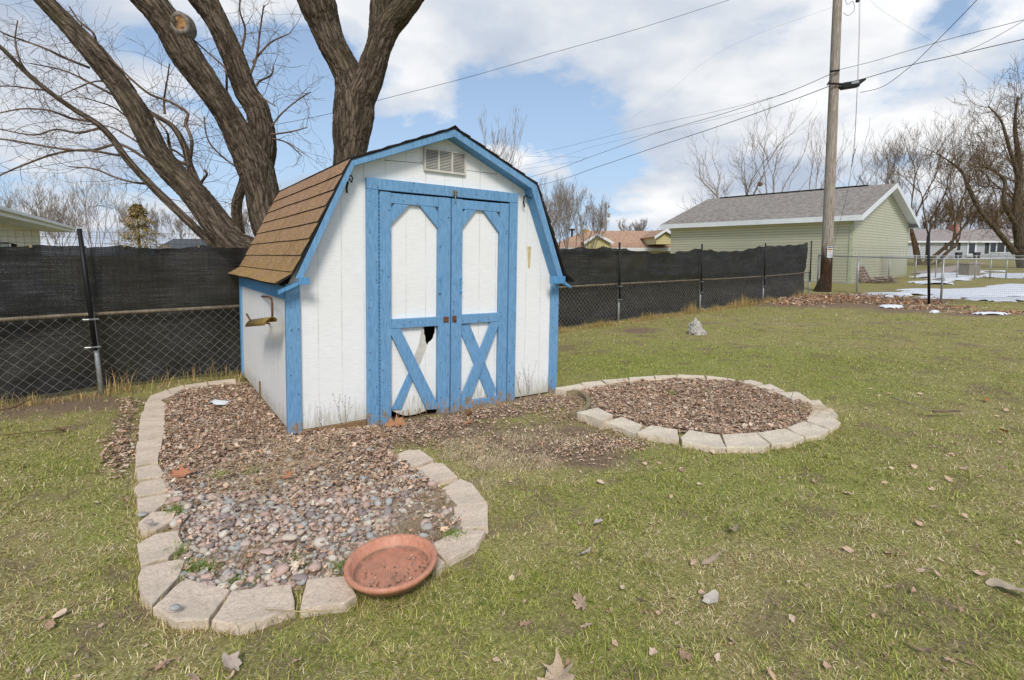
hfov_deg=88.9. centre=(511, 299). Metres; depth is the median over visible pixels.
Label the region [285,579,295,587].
river stone
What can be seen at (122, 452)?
leaf litter
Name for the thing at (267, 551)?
river stone
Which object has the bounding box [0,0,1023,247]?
sky
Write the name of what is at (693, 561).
dead leaf
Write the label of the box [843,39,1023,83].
power line
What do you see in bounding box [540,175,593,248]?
bare tree
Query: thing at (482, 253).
door
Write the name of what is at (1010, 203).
bare tree
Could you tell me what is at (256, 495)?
river stone
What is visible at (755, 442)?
edging block
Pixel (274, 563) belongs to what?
river stone
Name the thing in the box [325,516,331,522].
river stone
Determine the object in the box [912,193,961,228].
bare tree
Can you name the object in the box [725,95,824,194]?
bare tree
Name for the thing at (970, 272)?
utility box
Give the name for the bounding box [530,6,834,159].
power line
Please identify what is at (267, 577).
river stone
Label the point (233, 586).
river stone
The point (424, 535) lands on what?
river stone
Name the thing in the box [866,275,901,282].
wood pile
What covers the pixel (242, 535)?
river stone
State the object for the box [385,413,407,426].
dead leaf
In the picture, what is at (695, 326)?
rock
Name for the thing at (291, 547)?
river stone
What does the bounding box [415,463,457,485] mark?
edging block
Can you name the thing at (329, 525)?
river stone
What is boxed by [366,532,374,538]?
river stone
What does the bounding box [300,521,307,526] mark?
river stone
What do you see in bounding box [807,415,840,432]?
edging block
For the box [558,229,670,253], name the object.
yellow house
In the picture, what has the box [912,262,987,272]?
driveway
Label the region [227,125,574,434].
garden shed
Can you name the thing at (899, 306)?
snow
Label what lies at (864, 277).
pallet
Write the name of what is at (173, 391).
edging block
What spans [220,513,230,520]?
river stone
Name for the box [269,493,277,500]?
river stone
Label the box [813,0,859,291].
utility pole
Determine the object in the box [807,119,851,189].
bare tree
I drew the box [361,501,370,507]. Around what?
river stone
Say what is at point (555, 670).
dead leaf
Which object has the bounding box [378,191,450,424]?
door
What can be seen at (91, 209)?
bare tree
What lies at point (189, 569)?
grass
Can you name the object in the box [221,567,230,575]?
river stone
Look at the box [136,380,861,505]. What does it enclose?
straw stalks
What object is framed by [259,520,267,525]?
river stone
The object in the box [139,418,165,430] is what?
edging block
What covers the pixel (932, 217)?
bare tree
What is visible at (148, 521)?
river stone
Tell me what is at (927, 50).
power line
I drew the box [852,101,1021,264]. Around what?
bare tree
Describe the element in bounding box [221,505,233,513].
river stone
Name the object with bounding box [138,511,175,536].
edging block
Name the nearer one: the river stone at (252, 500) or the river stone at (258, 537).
the river stone at (258, 537)
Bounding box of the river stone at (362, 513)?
[358,509,367,515]
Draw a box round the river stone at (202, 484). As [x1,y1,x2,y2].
[197,482,205,488]
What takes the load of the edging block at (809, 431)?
on the ground at (730, 317)
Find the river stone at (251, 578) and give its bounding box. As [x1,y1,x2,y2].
[246,575,256,583]
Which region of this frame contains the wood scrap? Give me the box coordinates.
[369,427,387,438]
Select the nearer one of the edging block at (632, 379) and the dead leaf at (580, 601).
the dead leaf at (580, 601)
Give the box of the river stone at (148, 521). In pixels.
[143,519,153,523]
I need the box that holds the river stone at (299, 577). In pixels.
[293,573,307,580]
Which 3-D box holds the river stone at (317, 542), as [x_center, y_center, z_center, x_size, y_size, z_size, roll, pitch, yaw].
[-0.987,1.252,2.692,0.080,0.047,0.066,-5,29,-38]
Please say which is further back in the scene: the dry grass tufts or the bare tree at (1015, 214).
the bare tree at (1015, 214)
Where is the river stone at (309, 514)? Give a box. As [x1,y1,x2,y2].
[305,510,315,518]
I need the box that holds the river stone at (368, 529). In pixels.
[364,525,371,532]
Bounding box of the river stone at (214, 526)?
[204,523,217,533]
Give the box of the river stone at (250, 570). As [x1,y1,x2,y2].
[248,563,259,572]
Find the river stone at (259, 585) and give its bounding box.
[253,583,266,587]
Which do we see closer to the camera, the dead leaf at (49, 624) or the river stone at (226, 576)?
the dead leaf at (49, 624)
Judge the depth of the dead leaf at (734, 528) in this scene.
2.84 m
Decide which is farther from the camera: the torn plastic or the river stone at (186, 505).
the torn plastic
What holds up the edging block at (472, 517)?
on the ground at (730, 317)
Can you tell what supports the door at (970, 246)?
in the ranch house at (986, 244)
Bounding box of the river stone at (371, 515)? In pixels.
[367,513,375,517]
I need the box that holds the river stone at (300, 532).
[295,529,304,536]
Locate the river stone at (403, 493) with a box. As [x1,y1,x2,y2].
[400,491,408,496]
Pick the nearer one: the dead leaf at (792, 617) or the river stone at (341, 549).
the dead leaf at (792, 617)
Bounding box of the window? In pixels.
[989,243,1013,252]
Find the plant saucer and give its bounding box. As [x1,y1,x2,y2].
[343,534,436,597]
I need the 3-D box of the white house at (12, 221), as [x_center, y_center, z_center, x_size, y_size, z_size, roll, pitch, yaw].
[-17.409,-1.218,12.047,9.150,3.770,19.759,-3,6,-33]
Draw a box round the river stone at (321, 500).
[319,498,324,504]
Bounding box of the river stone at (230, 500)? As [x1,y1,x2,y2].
[226,498,235,503]
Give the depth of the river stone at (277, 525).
2.84 m
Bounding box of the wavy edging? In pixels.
[566,390,590,419]
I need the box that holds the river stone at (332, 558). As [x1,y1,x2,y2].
[328,555,336,561]
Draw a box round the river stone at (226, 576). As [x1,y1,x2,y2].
[220,570,234,582]
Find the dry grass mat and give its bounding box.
[195,481,457,583]
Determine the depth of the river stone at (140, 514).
2.94 m
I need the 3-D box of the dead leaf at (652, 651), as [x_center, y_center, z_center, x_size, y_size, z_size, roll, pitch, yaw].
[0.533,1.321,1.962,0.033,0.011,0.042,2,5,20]
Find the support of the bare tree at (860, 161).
on the ground at (730, 317)
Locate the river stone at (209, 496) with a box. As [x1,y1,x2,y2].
[207,493,214,498]
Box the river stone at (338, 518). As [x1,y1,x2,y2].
[334,515,342,522]
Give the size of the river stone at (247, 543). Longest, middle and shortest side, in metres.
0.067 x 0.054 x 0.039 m
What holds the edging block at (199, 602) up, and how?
on the ground at (730, 317)
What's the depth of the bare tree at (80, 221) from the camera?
47.69 m
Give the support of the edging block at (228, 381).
on the ground at (730, 317)
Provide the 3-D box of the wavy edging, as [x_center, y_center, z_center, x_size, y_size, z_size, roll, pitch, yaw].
[0.674,1.072,5.234,0.241,0.120,0.869,0,5,4]
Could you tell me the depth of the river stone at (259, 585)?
2.33 m
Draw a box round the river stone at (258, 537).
[251,534,261,541]
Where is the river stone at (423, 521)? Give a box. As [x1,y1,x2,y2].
[420,519,430,525]
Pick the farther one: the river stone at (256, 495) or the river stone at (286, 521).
the river stone at (256, 495)
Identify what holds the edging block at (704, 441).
on the ground at (730, 317)
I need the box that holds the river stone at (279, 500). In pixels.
[274,498,282,503]
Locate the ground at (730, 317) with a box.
[0,259,1023,679]
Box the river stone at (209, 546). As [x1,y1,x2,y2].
[206,542,214,549]
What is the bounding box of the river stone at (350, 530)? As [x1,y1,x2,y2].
[347,527,356,533]
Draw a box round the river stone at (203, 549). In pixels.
[199,547,207,555]
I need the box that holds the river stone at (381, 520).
[374,517,384,523]
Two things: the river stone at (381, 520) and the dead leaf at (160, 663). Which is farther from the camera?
the river stone at (381, 520)
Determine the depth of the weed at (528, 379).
5.50 m
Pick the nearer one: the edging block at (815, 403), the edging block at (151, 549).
the edging block at (151, 549)
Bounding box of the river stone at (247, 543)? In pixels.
[240,540,251,551]
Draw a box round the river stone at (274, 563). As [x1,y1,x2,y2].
[271,561,278,567]
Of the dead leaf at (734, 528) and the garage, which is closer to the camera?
the dead leaf at (734, 528)
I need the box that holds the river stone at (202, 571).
[197,569,207,576]
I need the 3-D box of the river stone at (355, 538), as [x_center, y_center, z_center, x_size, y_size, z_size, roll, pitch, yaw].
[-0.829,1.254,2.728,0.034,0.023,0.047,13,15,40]
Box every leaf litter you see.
[97,392,144,506]
[159,382,461,589]
[353,393,672,467]
[581,376,813,433]
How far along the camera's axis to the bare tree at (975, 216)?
93.37 m
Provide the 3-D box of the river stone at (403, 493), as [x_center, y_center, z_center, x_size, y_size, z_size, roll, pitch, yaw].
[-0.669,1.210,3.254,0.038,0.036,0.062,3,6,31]
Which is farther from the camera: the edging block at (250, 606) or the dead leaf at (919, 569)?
the dead leaf at (919, 569)
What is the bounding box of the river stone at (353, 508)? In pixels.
[349,505,356,511]
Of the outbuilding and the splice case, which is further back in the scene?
the outbuilding
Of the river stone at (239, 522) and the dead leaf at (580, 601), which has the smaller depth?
the dead leaf at (580, 601)
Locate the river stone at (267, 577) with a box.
[264,573,272,581]
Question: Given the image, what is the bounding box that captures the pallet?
[859,266,871,282]
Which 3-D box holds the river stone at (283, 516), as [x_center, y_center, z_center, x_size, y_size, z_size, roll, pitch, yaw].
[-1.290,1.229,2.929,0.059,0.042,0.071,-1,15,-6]
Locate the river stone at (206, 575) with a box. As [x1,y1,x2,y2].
[201,572,212,580]
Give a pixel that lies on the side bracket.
(259, 321)
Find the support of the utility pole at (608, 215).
on the ground at (730, 317)
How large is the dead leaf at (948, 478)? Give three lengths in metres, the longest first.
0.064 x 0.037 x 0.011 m
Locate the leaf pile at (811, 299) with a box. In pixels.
[756,292,1023,313]
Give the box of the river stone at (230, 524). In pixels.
[222,522,233,529]
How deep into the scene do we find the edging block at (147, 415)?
4.83 m
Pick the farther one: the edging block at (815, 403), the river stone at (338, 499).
the edging block at (815, 403)
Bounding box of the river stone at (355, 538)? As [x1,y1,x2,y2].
[349,536,357,541]
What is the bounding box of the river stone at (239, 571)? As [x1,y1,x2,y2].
[235,569,243,574]
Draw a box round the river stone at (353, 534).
[350,531,358,537]
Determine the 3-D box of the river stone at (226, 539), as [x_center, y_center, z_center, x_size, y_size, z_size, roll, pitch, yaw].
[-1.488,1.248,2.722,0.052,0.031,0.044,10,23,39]
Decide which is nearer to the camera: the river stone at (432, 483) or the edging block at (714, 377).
the river stone at (432, 483)
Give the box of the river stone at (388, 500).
[385,497,392,505]
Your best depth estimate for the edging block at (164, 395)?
5.46 m
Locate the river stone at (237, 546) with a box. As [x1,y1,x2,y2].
[227,543,241,550]
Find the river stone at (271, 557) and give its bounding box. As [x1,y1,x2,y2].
[265,555,275,561]
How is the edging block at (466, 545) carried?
on the ground at (730, 317)
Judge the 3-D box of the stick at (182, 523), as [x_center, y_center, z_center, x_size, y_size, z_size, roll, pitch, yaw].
[-1.741,1.209,2.761,0.039,0.012,0.288,-2,5,-26]
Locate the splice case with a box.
[838,78,865,89]
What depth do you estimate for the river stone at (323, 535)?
2.75 m
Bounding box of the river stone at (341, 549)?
[339,547,346,552]
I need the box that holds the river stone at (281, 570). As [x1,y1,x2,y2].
[274,564,289,577]
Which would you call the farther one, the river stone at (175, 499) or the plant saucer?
the river stone at (175, 499)
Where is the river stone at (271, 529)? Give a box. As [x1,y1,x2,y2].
[267,527,277,535]
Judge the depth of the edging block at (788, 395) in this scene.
5.36 m
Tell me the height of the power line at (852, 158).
10.830 m
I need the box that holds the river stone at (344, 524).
[341,522,348,526]
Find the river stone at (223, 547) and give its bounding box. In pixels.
[219,545,227,551]
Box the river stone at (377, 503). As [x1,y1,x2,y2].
[374,499,381,506]
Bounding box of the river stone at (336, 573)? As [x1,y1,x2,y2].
[333,568,341,574]
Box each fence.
[0,229,811,402]
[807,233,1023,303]
[817,254,1023,301]
[879,255,1023,278]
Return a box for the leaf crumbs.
[0,341,1022,679]
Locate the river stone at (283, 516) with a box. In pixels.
[277,515,287,521]
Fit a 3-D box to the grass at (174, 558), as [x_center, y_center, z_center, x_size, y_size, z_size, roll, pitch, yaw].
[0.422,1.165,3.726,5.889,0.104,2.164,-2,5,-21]
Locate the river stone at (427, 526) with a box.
[420,522,432,532]
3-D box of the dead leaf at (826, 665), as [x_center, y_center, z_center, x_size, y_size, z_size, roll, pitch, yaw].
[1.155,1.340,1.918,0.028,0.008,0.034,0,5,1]
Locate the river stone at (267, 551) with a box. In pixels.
[259,548,274,554]
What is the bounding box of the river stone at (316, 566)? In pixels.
[308,562,321,572]
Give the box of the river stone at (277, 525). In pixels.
[268,523,279,528]
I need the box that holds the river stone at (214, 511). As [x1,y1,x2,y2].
[209,508,220,514]
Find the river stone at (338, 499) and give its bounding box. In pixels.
[336,497,344,503]
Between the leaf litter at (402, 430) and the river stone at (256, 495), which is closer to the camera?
the river stone at (256, 495)
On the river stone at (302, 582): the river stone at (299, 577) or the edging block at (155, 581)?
the river stone at (299, 577)
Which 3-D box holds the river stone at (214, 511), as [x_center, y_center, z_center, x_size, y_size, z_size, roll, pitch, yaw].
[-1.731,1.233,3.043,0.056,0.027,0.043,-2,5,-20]
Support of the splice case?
attached to the utility pole at (833, 83)
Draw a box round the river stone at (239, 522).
[235,519,242,526]
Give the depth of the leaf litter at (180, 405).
3.80 m
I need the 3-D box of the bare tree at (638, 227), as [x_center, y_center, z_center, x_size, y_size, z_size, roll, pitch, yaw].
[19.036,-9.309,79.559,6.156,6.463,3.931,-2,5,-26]
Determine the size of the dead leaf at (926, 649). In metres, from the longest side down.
0.134 x 0.041 x 0.029 m
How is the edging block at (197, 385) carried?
on the ground at (730, 317)
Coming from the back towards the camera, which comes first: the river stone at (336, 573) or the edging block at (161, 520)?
the edging block at (161, 520)
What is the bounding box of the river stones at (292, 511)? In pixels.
[158,403,460,589]
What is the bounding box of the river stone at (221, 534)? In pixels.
[218,530,230,538]
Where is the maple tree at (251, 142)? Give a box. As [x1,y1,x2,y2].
[0,0,423,247]
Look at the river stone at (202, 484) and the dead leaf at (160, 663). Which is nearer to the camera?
the dead leaf at (160, 663)
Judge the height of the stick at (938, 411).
0.025 m
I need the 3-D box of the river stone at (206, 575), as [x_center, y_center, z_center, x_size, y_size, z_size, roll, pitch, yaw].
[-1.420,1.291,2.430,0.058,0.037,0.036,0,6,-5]
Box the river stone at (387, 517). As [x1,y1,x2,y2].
[383,514,391,522]
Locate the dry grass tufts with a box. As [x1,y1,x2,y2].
[428,424,595,489]
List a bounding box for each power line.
[1,0,727,172]
[40,86,828,236]
[56,74,830,232]
[108,94,783,209]
[515,109,753,167]
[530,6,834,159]
[830,44,858,284]
[840,20,1021,69]
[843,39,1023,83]
[860,0,976,92]
[879,8,1014,94]
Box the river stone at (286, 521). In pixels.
[283,518,290,524]
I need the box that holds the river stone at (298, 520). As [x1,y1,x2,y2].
[294,518,302,522]
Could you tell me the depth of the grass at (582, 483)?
3.34 m
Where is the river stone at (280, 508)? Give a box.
[273,505,282,512]
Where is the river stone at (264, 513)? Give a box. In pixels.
[259,511,269,516]
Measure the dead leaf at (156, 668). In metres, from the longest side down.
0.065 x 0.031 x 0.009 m
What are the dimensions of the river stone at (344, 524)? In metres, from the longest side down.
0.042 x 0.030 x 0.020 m
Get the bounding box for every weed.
[248,405,260,448]
[282,430,293,456]
[332,394,352,427]
[522,365,534,393]
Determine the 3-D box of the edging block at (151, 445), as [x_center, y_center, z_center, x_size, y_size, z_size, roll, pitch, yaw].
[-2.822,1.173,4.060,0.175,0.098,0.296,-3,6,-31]
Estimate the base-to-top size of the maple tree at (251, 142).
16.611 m
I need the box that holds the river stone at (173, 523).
[169,518,177,526]
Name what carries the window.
in the ranch house at (986, 244)
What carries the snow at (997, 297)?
on the ground at (730, 317)
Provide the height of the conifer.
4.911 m
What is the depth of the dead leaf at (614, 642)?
2.01 m
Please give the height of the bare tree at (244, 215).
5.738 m
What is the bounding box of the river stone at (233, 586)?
[229,580,243,591]
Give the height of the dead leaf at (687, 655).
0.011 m
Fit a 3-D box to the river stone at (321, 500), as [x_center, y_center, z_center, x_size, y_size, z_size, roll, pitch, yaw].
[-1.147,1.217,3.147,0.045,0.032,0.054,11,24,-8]
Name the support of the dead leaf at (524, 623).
on the ground at (730, 317)
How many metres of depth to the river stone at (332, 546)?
2.63 m
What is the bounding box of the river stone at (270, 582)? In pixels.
[266,578,276,586]
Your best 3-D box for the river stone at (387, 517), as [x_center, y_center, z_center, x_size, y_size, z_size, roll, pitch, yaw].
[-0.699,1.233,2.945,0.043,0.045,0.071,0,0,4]
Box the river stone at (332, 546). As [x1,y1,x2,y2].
[328,544,338,552]
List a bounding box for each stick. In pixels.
[0,398,30,410]
[4,429,65,435]
[178,515,189,541]
[265,609,342,611]
[635,596,662,604]
[890,396,929,410]
[932,410,960,412]
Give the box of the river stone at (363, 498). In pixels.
[361,495,367,501]
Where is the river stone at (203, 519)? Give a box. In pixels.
[200,517,209,522]
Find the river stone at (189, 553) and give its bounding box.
[185,550,192,556]
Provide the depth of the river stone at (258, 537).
2.72 m
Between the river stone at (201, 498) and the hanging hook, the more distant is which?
the hanging hook
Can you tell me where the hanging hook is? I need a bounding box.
[345,175,352,192]
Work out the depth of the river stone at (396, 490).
3.27 m
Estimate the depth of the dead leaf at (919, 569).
2.50 m
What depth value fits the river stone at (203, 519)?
2.92 m
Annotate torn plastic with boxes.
[209,399,230,404]
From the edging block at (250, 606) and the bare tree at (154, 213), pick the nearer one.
the edging block at (250, 606)
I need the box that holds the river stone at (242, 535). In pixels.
[237,533,246,538]
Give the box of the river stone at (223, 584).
[217,582,230,588]
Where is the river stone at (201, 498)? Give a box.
[195,494,204,503]
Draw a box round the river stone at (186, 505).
[183,503,192,509]
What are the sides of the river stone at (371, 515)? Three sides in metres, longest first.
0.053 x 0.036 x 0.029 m
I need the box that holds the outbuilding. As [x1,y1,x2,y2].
[155,239,207,248]
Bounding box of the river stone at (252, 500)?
[249,499,255,504]
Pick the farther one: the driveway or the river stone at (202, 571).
the driveway
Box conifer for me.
[108,203,170,248]
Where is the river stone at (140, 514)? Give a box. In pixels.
[137,512,147,516]
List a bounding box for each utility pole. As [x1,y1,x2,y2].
[604,202,609,230]
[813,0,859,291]
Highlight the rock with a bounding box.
[688,317,706,334]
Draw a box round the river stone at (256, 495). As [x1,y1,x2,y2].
[249,493,257,498]
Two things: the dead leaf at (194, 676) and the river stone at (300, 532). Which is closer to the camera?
the dead leaf at (194, 676)
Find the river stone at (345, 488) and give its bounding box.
[341,485,348,492]
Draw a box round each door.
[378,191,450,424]
[449,198,508,411]
[966,243,976,256]
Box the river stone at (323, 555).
[318,552,327,558]
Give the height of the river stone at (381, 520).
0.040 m
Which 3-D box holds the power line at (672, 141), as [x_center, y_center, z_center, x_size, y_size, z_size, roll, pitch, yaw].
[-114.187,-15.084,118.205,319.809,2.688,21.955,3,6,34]
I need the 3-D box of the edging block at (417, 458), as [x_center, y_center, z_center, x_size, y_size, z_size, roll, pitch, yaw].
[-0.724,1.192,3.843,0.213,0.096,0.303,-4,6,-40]
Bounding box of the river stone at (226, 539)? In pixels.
[221,536,230,542]
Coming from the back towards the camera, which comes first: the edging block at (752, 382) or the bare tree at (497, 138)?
the bare tree at (497, 138)
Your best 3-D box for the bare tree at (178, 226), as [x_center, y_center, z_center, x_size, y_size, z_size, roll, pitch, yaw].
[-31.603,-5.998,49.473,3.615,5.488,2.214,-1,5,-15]
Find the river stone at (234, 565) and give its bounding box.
[228,562,236,568]
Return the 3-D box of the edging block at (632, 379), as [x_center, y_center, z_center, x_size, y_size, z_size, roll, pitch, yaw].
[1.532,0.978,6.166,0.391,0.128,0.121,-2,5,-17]
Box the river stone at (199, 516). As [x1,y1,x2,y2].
[195,514,205,519]
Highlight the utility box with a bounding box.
[958,263,980,275]
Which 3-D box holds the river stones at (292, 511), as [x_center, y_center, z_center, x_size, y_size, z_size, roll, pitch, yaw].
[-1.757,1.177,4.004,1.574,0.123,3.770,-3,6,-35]
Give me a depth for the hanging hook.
4.52 m
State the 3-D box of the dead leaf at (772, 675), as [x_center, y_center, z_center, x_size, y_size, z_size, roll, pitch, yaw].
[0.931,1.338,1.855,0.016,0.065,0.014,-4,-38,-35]
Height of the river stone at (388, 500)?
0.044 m
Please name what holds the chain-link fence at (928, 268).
on the ground at (730, 317)
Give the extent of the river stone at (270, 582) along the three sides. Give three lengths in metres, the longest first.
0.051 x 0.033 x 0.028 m
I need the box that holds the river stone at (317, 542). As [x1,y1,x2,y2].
[313,537,327,547]
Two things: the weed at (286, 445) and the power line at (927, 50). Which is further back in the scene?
the power line at (927, 50)
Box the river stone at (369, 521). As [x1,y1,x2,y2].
[364,519,372,526]
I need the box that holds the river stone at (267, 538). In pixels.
[264,534,272,541]
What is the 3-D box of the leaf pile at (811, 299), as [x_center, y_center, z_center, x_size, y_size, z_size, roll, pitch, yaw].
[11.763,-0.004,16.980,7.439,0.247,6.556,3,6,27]
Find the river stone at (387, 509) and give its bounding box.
[383,506,391,515]
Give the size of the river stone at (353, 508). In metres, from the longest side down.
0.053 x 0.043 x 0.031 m
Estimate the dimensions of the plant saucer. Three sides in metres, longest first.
0.420 x 0.420 x 0.062 m
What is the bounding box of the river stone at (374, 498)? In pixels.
[369,496,377,501]
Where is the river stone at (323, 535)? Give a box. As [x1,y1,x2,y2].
[318,533,327,537]
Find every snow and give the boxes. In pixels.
[851,284,1023,301]
[878,304,1007,314]
[906,270,1023,284]
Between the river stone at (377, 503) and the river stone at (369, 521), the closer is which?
the river stone at (369, 521)
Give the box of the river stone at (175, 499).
[172,496,181,502]
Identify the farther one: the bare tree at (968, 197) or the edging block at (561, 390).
the bare tree at (968, 197)
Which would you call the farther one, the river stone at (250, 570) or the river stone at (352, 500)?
the river stone at (352, 500)
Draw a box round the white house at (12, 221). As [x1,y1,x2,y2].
[0,206,75,246]
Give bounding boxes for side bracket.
[245,296,276,326]
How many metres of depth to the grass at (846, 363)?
6.45 m
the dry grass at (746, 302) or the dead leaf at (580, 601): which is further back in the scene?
the dry grass at (746, 302)
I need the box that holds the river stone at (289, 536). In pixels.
[281,532,298,540]
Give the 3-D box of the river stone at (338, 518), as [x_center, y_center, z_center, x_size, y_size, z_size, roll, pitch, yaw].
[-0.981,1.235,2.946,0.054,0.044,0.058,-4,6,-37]
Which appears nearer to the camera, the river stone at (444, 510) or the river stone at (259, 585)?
the river stone at (259, 585)
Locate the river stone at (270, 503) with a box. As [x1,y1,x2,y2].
[266,500,275,508]
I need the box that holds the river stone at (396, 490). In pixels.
[392,488,400,493]
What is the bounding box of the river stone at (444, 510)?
[442,508,449,514]
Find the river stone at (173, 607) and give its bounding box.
[168,604,180,610]
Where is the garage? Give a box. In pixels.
[659,183,919,283]
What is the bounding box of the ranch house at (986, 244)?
[907,224,1014,257]
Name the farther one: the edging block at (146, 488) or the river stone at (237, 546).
the edging block at (146, 488)
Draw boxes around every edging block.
[134,477,169,498]
[135,451,159,466]
[136,437,162,452]
[136,464,164,482]
[137,494,167,519]
[137,531,183,568]
[138,429,165,440]
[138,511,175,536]
[138,559,183,611]
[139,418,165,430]
[140,410,164,419]
[144,400,165,411]
[147,390,172,401]
[153,579,230,630]
[168,385,184,395]
[184,382,207,389]
[208,379,235,387]
[212,584,295,635]
[300,576,356,617]
[397,450,433,468]
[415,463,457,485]
[430,556,444,575]
[433,528,484,567]
[442,479,486,505]
[454,504,487,532]
[555,384,584,395]
[577,408,612,428]
[581,381,605,389]
[602,378,628,385]
[605,417,642,437]
[629,376,654,383]
[637,425,678,444]
[654,375,676,381]
[677,374,704,380]
[680,430,725,453]
[706,376,734,382]
[722,432,769,452]
[739,380,762,385]
[756,384,783,391]
[757,428,803,449]
[778,392,809,402]
[787,421,828,441]
[807,400,825,407]
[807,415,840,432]
[811,408,837,419]
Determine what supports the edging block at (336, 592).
on the ground at (730, 317)
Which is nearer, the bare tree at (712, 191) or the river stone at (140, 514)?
the river stone at (140, 514)
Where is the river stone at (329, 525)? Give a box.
[326,523,334,528]
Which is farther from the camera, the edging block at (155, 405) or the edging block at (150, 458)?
the edging block at (155, 405)
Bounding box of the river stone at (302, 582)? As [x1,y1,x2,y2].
[296,579,305,585]
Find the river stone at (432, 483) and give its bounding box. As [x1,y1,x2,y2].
[427,480,436,486]
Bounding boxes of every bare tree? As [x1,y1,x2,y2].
[0,167,68,242]
[18,175,86,245]
[38,203,89,245]
[51,169,129,246]
[57,164,131,246]
[112,193,165,247]
[158,207,196,242]
[242,201,252,236]
[478,103,527,162]
[486,130,526,168]
[539,173,581,247]
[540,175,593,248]
[545,195,573,239]
[572,194,609,248]
[616,218,657,230]
[676,101,816,197]
[679,166,737,209]
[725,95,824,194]
[802,122,913,187]
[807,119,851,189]
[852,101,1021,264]
[873,120,995,264]
[887,54,1023,267]
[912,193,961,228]
[928,137,1010,228]
[936,189,996,228]
[964,194,1012,228]
[983,189,1023,228]
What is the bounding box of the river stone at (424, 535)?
[418,533,428,538]
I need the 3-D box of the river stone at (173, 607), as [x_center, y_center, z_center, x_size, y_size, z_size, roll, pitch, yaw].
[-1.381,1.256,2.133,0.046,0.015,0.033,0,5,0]
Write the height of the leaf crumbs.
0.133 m
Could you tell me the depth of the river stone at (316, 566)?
2.46 m
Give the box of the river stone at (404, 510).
[400,508,407,513]
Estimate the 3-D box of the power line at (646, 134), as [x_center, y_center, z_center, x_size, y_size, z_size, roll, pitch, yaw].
[-2.344,-10.420,42.920,2.006,0.865,45.269,-4,7,-41]
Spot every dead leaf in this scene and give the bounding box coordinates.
[44,619,55,629]
[51,608,66,619]
[154,658,167,671]
[157,658,172,667]
[166,464,192,477]
[186,673,200,679]
[222,651,241,670]
[281,471,292,478]
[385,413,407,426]
[465,409,472,415]
[496,399,503,408]
[519,620,532,625]
[537,648,574,679]
[572,593,586,609]
[594,518,602,523]
[612,639,618,645]
[649,647,657,654]
[679,649,690,660]
[690,559,697,564]
[701,548,722,564]
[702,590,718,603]
[714,653,719,660]
[725,523,738,530]
[769,666,776,679]
[789,614,794,622]
[823,661,831,668]
[842,546,853,552]
[903,639,941,652]
[915,568,927,571]
[944,475,953,481]
[973,570,987,575]
[985,577,1023,592]
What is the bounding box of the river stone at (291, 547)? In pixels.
[287,543,296,549]
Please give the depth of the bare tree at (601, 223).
37.22 m
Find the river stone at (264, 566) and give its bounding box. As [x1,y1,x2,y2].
[260,563,271,569]
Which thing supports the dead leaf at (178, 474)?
on the leaf litter at (180, 405)
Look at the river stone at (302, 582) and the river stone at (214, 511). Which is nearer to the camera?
the river stone at (302, 582)
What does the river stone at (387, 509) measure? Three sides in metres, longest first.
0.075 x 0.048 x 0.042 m
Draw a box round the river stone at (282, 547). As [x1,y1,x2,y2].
[278,545,286,550]
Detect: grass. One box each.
[0,290,809,411]
[0,350,1023,431]
[0,426,1023,550]
[124,413,844,641]
[163,388,706,589]
[558,300,1023,352]
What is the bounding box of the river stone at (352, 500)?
[347,498,355,504]
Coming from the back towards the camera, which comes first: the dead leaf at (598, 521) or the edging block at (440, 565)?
the dead leaf at (598, 521)
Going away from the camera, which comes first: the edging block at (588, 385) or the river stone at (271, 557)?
the river stone at (271, 557)
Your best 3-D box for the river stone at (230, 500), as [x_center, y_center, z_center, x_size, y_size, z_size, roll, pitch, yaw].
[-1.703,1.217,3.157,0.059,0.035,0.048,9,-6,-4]

